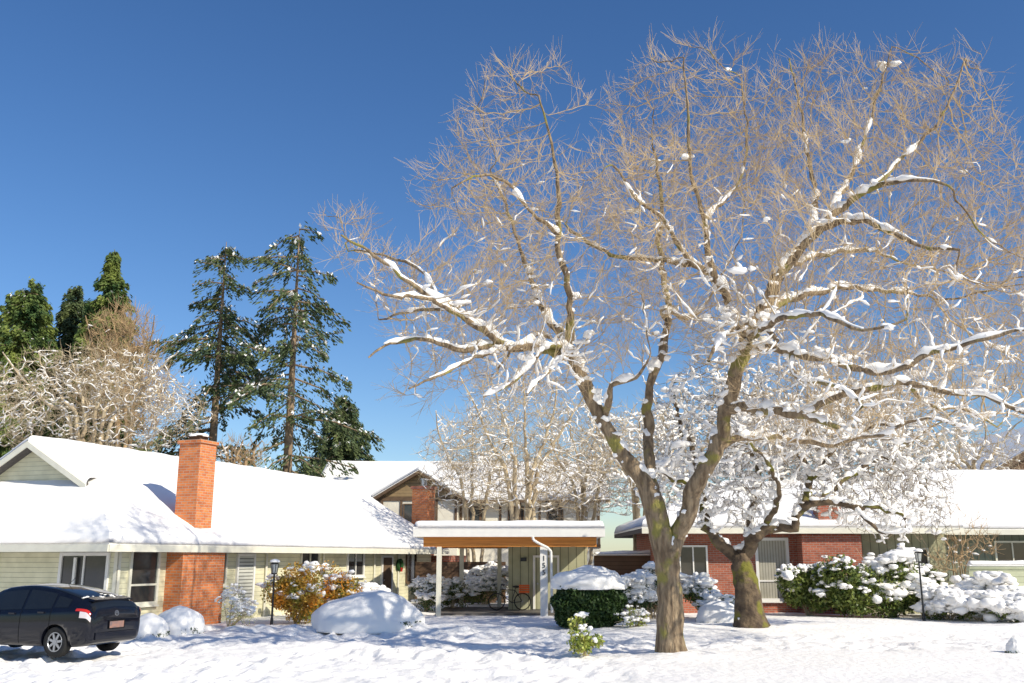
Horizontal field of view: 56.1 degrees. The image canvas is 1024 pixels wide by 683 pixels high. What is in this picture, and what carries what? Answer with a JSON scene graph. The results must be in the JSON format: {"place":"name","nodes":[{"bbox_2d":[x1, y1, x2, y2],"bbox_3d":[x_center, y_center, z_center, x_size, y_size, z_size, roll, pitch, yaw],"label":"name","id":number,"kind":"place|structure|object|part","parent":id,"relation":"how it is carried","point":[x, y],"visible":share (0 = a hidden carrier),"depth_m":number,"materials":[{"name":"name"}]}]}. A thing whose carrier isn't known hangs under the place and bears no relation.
{"place":"outdoors","nodes":[
{"label":"outdoors","id":0,"kind":"place"},
{"bbox_2d":[435,607,554,615],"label":"pavement","id":1,"kind":"structure","parent":0,"point":[473,611],"depth_m":37.03,"materials":[{"name":"grey concrete"}]},
{"bbox_2d":[413,520,604,615],"bbox_3d":[-0.110,9.209,39.190,7.220,3.636,7.089,0,-13,0],"label":"carport","id":2,"kind":"object","parent":1,"relation":"on","point":[541,553],"visible":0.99,"depth_m":36.31,"materials":[{"name":"paint"}]},
{"bbox_2d":[533,555,558,608],"bbox_3d":[1.400,9.855,39.336,1.080,2.140,0.119,0,-13,0],"label":"door","id":3,"kind":"structure","parent":2,"relation":"in","point":[536,558],"depth_m":39.37,"materials":[{"name":"white wood"}]},
{"bbox_2d":[488,584,530,609],"bbox_3d":[-0.100,10.304,38.682,1.724,1.021,0.640,0,-13,0],"label":"bicycle","id":4,"kind":"object","parent":1,"relation":"on","point":[520,592],"visible":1,"depth_m":38.64,"materials":[{"name":"metal"}]},
{"bbox_2d":[0,592,1023,682],"bbox_3d":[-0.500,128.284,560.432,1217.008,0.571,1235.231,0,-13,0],"label":"ground","id":5,"kind":"structure","parent":0,"point":[792,647],"depth_m":21.35,"materials":[{"name":"white snow"}]},
{"bbox_2d":[0,305,5,361],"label":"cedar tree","id":6,"kind":"object","parent":5,"relation":"on","point":[1,307],"visible":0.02,"depth_m":64.39,"materials":[{"name":"green plant"}]},
{"bbox_2d":[0,277,65,457],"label":"cedar tree","id":7,"kind":"object","parent":5,"relation":"on","point":[27,317],"visible":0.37,"depth_m":60.66,"materials":[{"name":"green plant"}]},
{"bbox_2d":[19,285,104,444],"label":"cedar tree","id":8,"kind":"object","parent":5,"relation":"on","point":[69,316],"visible":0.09,"depth_m":65.25,"materials":[{"name":"green plant"}]},
{"bbox_2d":[0,577,140,657],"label":"parked car","id":9,"kind":"object","parent":5,"relation":"on","point":[57,619],"visible":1,"depth_m":20.96,"materials":[{"name":"paint"}]},
{"bbox_3d":[-11.176,5.757,21.378,0.901,0.443,0.183,-5,-13,19],"label":"window","id":10,"kind":"part","parent":9,"relation":"part of","materials":[{"name":"black glass"}]},
{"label":"window","id":11,"kind":"part","parent":9,"relation":"part of","materials":[{"name":"black glass"}]},
{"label":"window","id":12,"kind":"part","parent":9,"relation":"part of","materials":[{"name":"black glass"}]},
{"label":"rear window","id":13,"kind":"part","parent":9,"relation":"part of","materials":[{"name":"blue glass"}]},
{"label":"lower rear window","id":14,"kind":"part","parent":9,"relation":"part of","materials":[{"name":"black glass"}]},
{"bbox_2d":[37,249,145,449],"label":"cedar tree","id":15,"kind":"object","parent":5,"relation":"on","point":[111,283],"visible":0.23,"depth_m":60.92,"materials":[{"name":"green plant"}]},
{"bbox_2d":[0,337,219,451],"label":"maple tree","id":16,"kind":"object","parent":5,"relation":"on","point":[74,433],"visible":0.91,"depth_m":48.14,"materials":[{"name":"white plant"}]},
{"bbox_2d":[64,295,181,450],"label":"orange twig tree","id":17,"kind":"object","parent":5,"relation":"on","point":[130,335],"visible":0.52,"depth_m":54.61,"materials":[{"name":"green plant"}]},
{"bbox_2d":[135,613,169,638],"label":"snowy bush","id":18,"kind":"object","parent":5,"relation":"on","point":[153,624],"visible":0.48,"depth_m":26.02,"materials":[{"name":"white snow"}]},
{"bbox_2d":[158,606,204,634],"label":"snowy bush","id":19,"kind":"object","parent":5,"relation":"on","point":[181,620],"visible":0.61,"depth_m":27.15,"materials":[{"name":"white snow"}]},
{"bbox_2d":[135,242,274,465],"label":"fir tree","id":20,"kind":"object","parent":5,"relation":"on","point":[228,357],"visible":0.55,"depth_m":62.99,"materials":[{"name":"green plant"}]},
{"bbox_2d":[0,433,465,624],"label":"ranch house","id":21,"kind":"structure","parent":5,"relation":"on","point":[195,525],"depth_m":32.25,"materials":[{"name":"white"}]},
{"bbox_2d":[57,552,110,590],"bbox_3d":[-12.770,7.395,28.426,1.804,2.250,0.762,0,-13,0],"label":"window","id":22,"kind":"structure","parent":21,"relation":"in","point":[92,568],"depth_m":28.57,"materials":[{"name":"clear glass"}]},
{"bbox_2d":[126,552,160,606],"bbox_3d":[-11.158,7.149,29.166,0.130,1.782,1.321,-5,-13,19],"label":"window","id":23,"kind":"structure","parent":21,"relation":"in","point":[144,567],"depth_m":29.19,"materials":[{"name":"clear glass"}]},
{"bbox_2d":[223,553,227,586],"bbox_3d":[-9.867,7.733,32.673,0.130,1.238,0.635,-5,-13,19],"label":"window","id":24,"kind":"structure","parent":21,"relation":"in","point":[226,554],"depth_m":32.87,"materials":[{"name":"white glass"}]},
{"bbox_2d":[233,553,255,616],"bbox_3d":[-9.401,8.561,33.812,0.119,2.140,1.068,-5,-13,19],"label":"door","id":25,"kind":"structure","parent":21,"relation":"in","point":[245,568],"depth_m":33.89,"materials":[{"name":"white paint"}]},
{"bbox_2d":[300,553,319,568],"bbox_3d":[-7.941,8.620,37.898,0.130,0.726,1.427,-5,-13,19],"label":"window","id":26,"kind":"structure","parent":21,"relation":"in","point":[310,557],"depth_m":37.88,"materials":[{"name":"black glass"}]},
{"bbox_2d":[346,553,365,577],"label":"window","id":27,"kind":"structure","parent":21,"relation":"in","point":[356,562],"depth_m":41.29,"materials":[{"name":"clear glass"}]},
{"bbox_2d":[380,555,393,591],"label":"door","id":28,"kind":"structure","parent":21,"relation":"in","point":[386,575],"depth_m":43.82,"materials":[{"name":"brown paint"}]},
{"bbox_2d":[396,559,403,571],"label":"holiday wreath","id":29,"kind":"object","parent":21,"relation":"attached to","point":[399,564],"visible":1,"depth_m":44.85,"materials":[{"name":"green plant"}]},
{"bbox_2d":[405,554,416,583],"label":"window","id":30,"kind":"structure","parent":21,"relation":"in","point":[411,559],"depth_m":46.12,"materials":[{"name":"grey glass"}]},
{"bbox_2d":[214,583,258,626],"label":"shrub","id":31,"kind":"object","parent":5,"relation":"on","point":[248,609],"visible":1,"depth_m":29.11,"materials":[{"name":"white plant"}]},
{"bbox_2d":[216,432,268,466],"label":"orange twig tree","id":32,"kind":"object","parent":5,"relation":"on","point":[238,459],"visible":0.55,"depth_m":51.85,"materials":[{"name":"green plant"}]},
{"bbox_2d":[269,559,279,624],"bbox_3d":[-7.510,7.941,30.189,0.327,2.159,0.327,0,-13,0],"label":"lamp post","id":33,"kind":"object","parent":5,"relation":"on","point":[274,564],"visible":0.95,"depth_m":30.27,"materials":[{"name":"black metal"}]},
{"bbox_2d":[255,562,325,623],"bbox_3d":[-6.960,8.165,31.126,2.146,2.058,2.169,-10,-16,38],"label":"shrub","id":34,"kind":"object","parent":5,"relation":"on","point":[293,597],"visible":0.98,"depth_m":30.86,"materials":[{"name":"orange plant"}]},
{"bbox_2d":[207,221,384,477],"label":"fir tree","id":35,"kind":"object","parent":5,"relation":"on","point":[254,386],"visible":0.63,"depth_m":61.22,"materials":[{"name":"green plant"}]},
{"bbox_2d":[304,560,366,606],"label":"shrub","id":36,"kind":"object","parent":5,"relation":"on","point":[338,586],"visible":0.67,"depth_m":32.96,"materials":[{"name":"orange plant"}]},
{"bbox_2d":[298,393,374,475],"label":"fir tree","id":37,"kind":"object","parent":5,"relation":"on","point":[344,447],"visible":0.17,"depth_m":75.21,"materials":[{"name":"green plant"}]},
{"bbox_2d":[311,590,424,633],"bbox_3d":[-4.354,8.145,29.120,3.428,1.192,2.643,0,-13,0],"label":"snowy bush","id":38,"kind":"object","parent":5,"relation":"on","point":[374,612],"visible":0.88,"depth_m":28.18,"materials":[{"name":"white snow"}]},
{"bbox_2d":[352,582,390,594],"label":"shrub","id":39,"kind":"object","parent":5,"relation":"on","point":[368,586],"visible":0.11,"depth_m":34.77,"materials":[{"name":"white plant"}]},
{"bbox_2d":[407,574,447,611],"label":"shrub","id":40,"kind":"object","parent":5,"relation":"on","point":[424,591],"visible":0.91,"depth_m":38.40,"materials":[{"name":"white plant"}]},
{"bbox_2d":[434,577,480,607],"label":"shrub","id":41,"kind":"object","parent":5,"relation":"on","point":[455,587],"visible":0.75,"depth_m":40.52,"materials":[{"name":"white plant"}]},
{"bbox_2d":[415,562,505,602],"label":"wood fence","id":42,"kind":"object","parent":5,"relation":"on","point":[449,569],"visible":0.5,"depth_m":45.73,"materials":[{"name":"brown wood"}]},
{"bbox_2d":[321,460,609,586],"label":"two storey house","id":43,"kind":"structure","parent":5,"relation":"on","point":[388,484],"depth_m":61.05,"materials":[{"name":"paint"}]},
{"bbox_2d":[403,504,411,522],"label":"window","id":44,"kind":"structure","parent":43,"relation":"in","point":[407,508],"depth_m":59.70,"materials":[{"name":"grey glass"}]},
{"bbox_2d":[468,506,484,520],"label":"window","id":45,"kind":"structure","parent":43,"relation":"in","point":[469,510],"depth_m":61.06,"materials":[{"name":"grey glass"}]},
{"bbox_2d":[508,506,523,520],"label":"window","id":46,"kind":"structure","parent":43,"relation":"in","point":[522,511],"depth_m":61.04,"materials":[{"name":"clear glass"}]},
{"bbox_2d":[547,506,563,520],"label":"window","id":47,"kind":"structure","parent":43,"relation":"in","point":[554,511],"depth_m":61.04,"materials":[{"name":"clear glass"}]},
{"bbox_2d":[409,393,534,561],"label":"birch tree","id":48,"kind":"object","parent":5,"relation":"on","point":[463,500],"visible":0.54,"depth_m":49.42,"materials":[{"name":"white plant"}]},
{"bbox_2d":[464,561,507,603],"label":"shrub","id":49,"kind":"object","parent":5,"relation":"on","point":[485,583],"visible":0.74,"depth_m":43.73,"materials":[{"name":"white plant"}]},
{"bbox_2d":[422,370,623,520],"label":"birch tree","id":50,"kind":"object","parent":5,"relation":"on","point":[530,511],"visible":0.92,"depth_m":44.70,"materials":[{"name":"white plant"}]},
{"bbox_2d":[510,386,644,564],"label":"birch tree","id":51,"kind":"object","parent":5,"relation":"on","point":[584,507],"visible":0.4,"depth_m":49.47,"materials":[{"name":"white plant"}]},
{"bbox_2d":[566,611,604,656],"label":"shrub","id":52,"kind":"object","parent":5,"relation":"on","point":[583,641],"visible":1,"depth_m":20.83,"materials":[{"name":"green plant"}]},
{"bbox_2d":[549,565,627,628],"bbox_3d":[2.387,7.962,29.979,2.464,1.926,2.109,0,-13,0],"label":"hedge","id":53,"kind":"object","parent":5,"relation":"on","point":[597,594],"visible":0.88,"depth_m":29.26,"materials":[{"name":"green plant"}]},
{"bbox_2d":[594,550,649,608],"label":"wood fence","id":54,"kind":"object","parent":5,"relation":"on","point":[622,562],"visible":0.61,"depth_m":40.93,"materials":[{"name":"brown wood"}]},
{"bbox_2d":[613,604,650,626],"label":"shrub","id":55,"kind":"object","parent":5,"relation":"on","point":[630,617],"visible":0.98,"depth_m":28.96,"materials":[{"name":"green plant"}]},
{"bbox_2d":[572,399,702,550],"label":"maple tree","id":56,"kind":"object","parent":5,"relation":"on","point":[631,428],"visible":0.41,"depth_m":46.68,"materials":[{"name":"white plant"}]},
{"bbox_2d":[620,571,656,609],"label":"shrub","id":57,"kind":"object","parent":5,"relation":"on","point":[637,591],"visible":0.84,"depth_m":32.21,"materials":[{"name":"white plant"}]},
{"bbox_2d":[624,561,687,618],"bbox_3d":[5.013,8.842,34.099,2.392,2.043,1.927,0,-13,0],"label":"shrub","id":58,"kind":"object","parent":5,"relation":"on","point":[649,566],"visible":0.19,"depth_m":33.87,"materials":[{"name":"white plant"}]},
{"bbox_2d":[308,22,1023,652],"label":"deciduous tree","id":59,"kind":"object","parent":5,"relation":"on","point":[748,328],"visible":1,"depth_m":21.72,"materials":[{"name":"brown plant"}]},
{"bbox_2d":[623,366,769,494],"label":"maple tree","id":60,"kind":"object","parent":5,"relation":"on","point":[667,426],"visible":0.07,"depth_m":55.18,"materials":[{"name":"white plant"}]},
{"bbox_2d":[680,572,719,609],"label":"shrub","id":61,"kind":"object","parent":5,"relation":"on","point":[694,586],"visible":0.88,"depth_m":33.83,"materials":[{"name":"white plant"}]},
{"bbox_2d":[696,601,734,622],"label":"snowy bush","id":62,"kind":"object","parent":5,"relation":"on","point":[717,612],"visible":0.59,"depth_m":31.38,"materials":[{"name":"white snow"}]},
{"bbox_2d":[696,589,734,609],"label":"shrub","id":63,"kind":"object","parent":5,"relation":"on","point":[711,595],"visible":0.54,"depth_m":32.71,"materials":[{"name":"white plant"}]},
{"bbox_2d":[701,388,842,480],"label":"maple tree","id":64,"kind":"object","parent":5,"relation":"on","point":[746,466],"visible":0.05,"depth_m":51.64,"materials":[{"name":"white plant"}]},
{"bbox_2d":[631,350,963,627],"bbox_3d":[8.848,4.407,29.633,10.355,8.712,6.958,0,-13,0],"label":"blossom tree","id":65,"kind":"object","parent":5,"relation":"on","point":[749,611],"visible":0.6,"depth_m":29.13,"materials":[{"name":"white plant"}]},
{"bbox_2d":[774,562,831,615],"bbox_3d":[10.984,9.081,35.258,2.705,2.086,2.285,0,-13,0],"label":"shrub","id":66,"kind":"object","parent":5,"relation":"on","point":[800,591],"visible":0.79,"depth_m":35.04,"materials":[{"name":"green plant"}]},
{"bbox_2d":[614,469,1023,614],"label":"brick house","id":67,"kind":"structure","parent":5,"relation":"on","point":[996,497],"depth_m":37.99,"materials":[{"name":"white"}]},
{"bbox_2d":[680,545,708,575],"bbox_3d":[7.100,8.727,37.535,1.200,1.490,0.130,0,-13,0],"label":"window","id":68,"kind":"structure","parent":67,"relation":"in","point":[693,558],"depth_m":37.61,"materials":[{"name":"grey glass"}]},
{"bbox_2d":[755,538,789,602],"bbox_3d":[10.200,8.922,37.491,1.320,2.470,0.130,0,-13,0],"label":"window","id":69,"kind":"structure","parent":67,"relation":"in","point":[771,553],"depth_m":37.58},
{"bbox_2d":[915,548,929,563],"bbox_3d":[15.900,8.793,37.827,1.200,1.290,0.130,0,-13,0],"label":"window","id":70,"kind":"structure","parent":67,"relation":"in","point":[925,559],"depth_m":37.93,"materials":[{"name":"clear glass"}]},
{"bbox_2d":[993,541,1023,560],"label":"window","id":71,"kind":"structure","parent":67,"relation":"in","point":[1012,550],"depth_m":39.64,"materials":[{"name":"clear glass"}]},
{"bbox_2d":[813,553,889,617],"bbox_3d":[12.249,8.843,34.741,2.630,2.327,2.248,0,-13,0],"label":"shrub","id":72,"kind":"object","parent":5,"relation":"on","point":[852,590],"visible":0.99,"depth_m":34.20,"materials":[{"name":"green plant"}]},
{"bbox_2d":[789,375,983,480],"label":"maple tree","id":73,"kind":"object","parent":5,"relation":"on","point":[943,451],"visible":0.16,"depth_m":48.59,"materials":[{"name":"white plant"}]},
{"bbox_2d":[855,543,931,617],"bbox_3d":[13.915,8.785,35.084,3.137,2.804,2.535,0,-13,0],"label":"shrub","id":74,"kind":"object","parent":5,"relation":"on","point":[900,575],"visible":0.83,"depth_m":34.48,"materials":[{"name":"green plant"}]},
{"bbox_2d":[913,548,925,620],"bbox_3d":[14.128,8.429,33.155,0.327,2.509,0.327,0,-13,0],"label":"lamp post","id":75,"kind":"object","parent":5,"relation":"on","point":[918,554],"visible":0.95,"depth_m":33.25,"materials":[{"name":"black metal"}]},
{"bbox_2d":[908,563,948,615],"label":"shrub","id":76,"kind":"object","parent":5,"relation":"on","point":[934,577],"visible":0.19,"depth_m":35.57,"materials":[{"name":"white plant"}]},
{"bbox_2d":[909,586,975,619],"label":"shrub","id":77,"kind":"object","parent":5,"relation":"on","point":[932,607],"visible":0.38,"depth_m":33.05,"materials":[{"name":"white plant"}]},
{"bbox_2d":[924,503,1002,583],"bbox_3d":[17.287,8.255,36.666,2.786,4.438,3.101,-7,-15,30],"label":"bare shrub","id":78,"kind":"object","parent":5,"relation":"on","point":[969,550],"visible":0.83,"depth_m":36.71,"materials":[{"name":"orange plant"}]},
{"bbox_2d":[911,408,1023,469],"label":"maple tree","id":79,"kind":"object","parent":5,"relation":"on","point":[985,461],"visible":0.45,"depth_m":51.66,"materials":[{"name":"white plant"}]},
{"bbox_2d":[933,590,1003,620],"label":"shrub","id":80,"kind":"object","parent":5,"relation":"on","point":[962,605],"visible":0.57,"depth_m":32.05,"materials":[{"name":"white plant"}]},
{"bbox_2d":[941,427,1023,469],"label":"tree","id":81,"kind":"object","parent":5,"relation":"on","point":[1020,431],"depth_m":59.12,"materials":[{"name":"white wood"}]},
{"bbox_2d":[948,571,1023,592],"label":"shrub","id":82,"kind":"object","parent":5,"relation":"on","point":[998,581],"visible":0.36,"depth_m":34.11,"materials":[{"name":"white plant"}]},
{"bbox_2d":[966,560,1023,585],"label":"plank fence","id":83,"kind":"object","parent":5,"relation":"on","point":[1014,569],"visible":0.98,"depth_m":35.48,"materials":[{"name":"beige"}]},
{"bbox_2d":[978,590,1023,622],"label":"shrub","id":84,"kind":"object","parent":5,"relation":"on","point":[1009,607],"visible":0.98,"depth_m":31.26,"materials":[{"name":"white plant"}]},
{"bbox_2d":[1005,635,1023,653],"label":"snowy bush","id":85,"kind":"object","parent":5,"relation":"on","point":[1014,643],"visible":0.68,"depth_m":21.30,"materials":[{"name":"white snow"}]},
{"bbox_2d":[0,0,1023,551],"label":"sky","id":86,"kind":"structure","parent":0,"point":[161,134],"materials":[{"name":"blue"}]}
]}

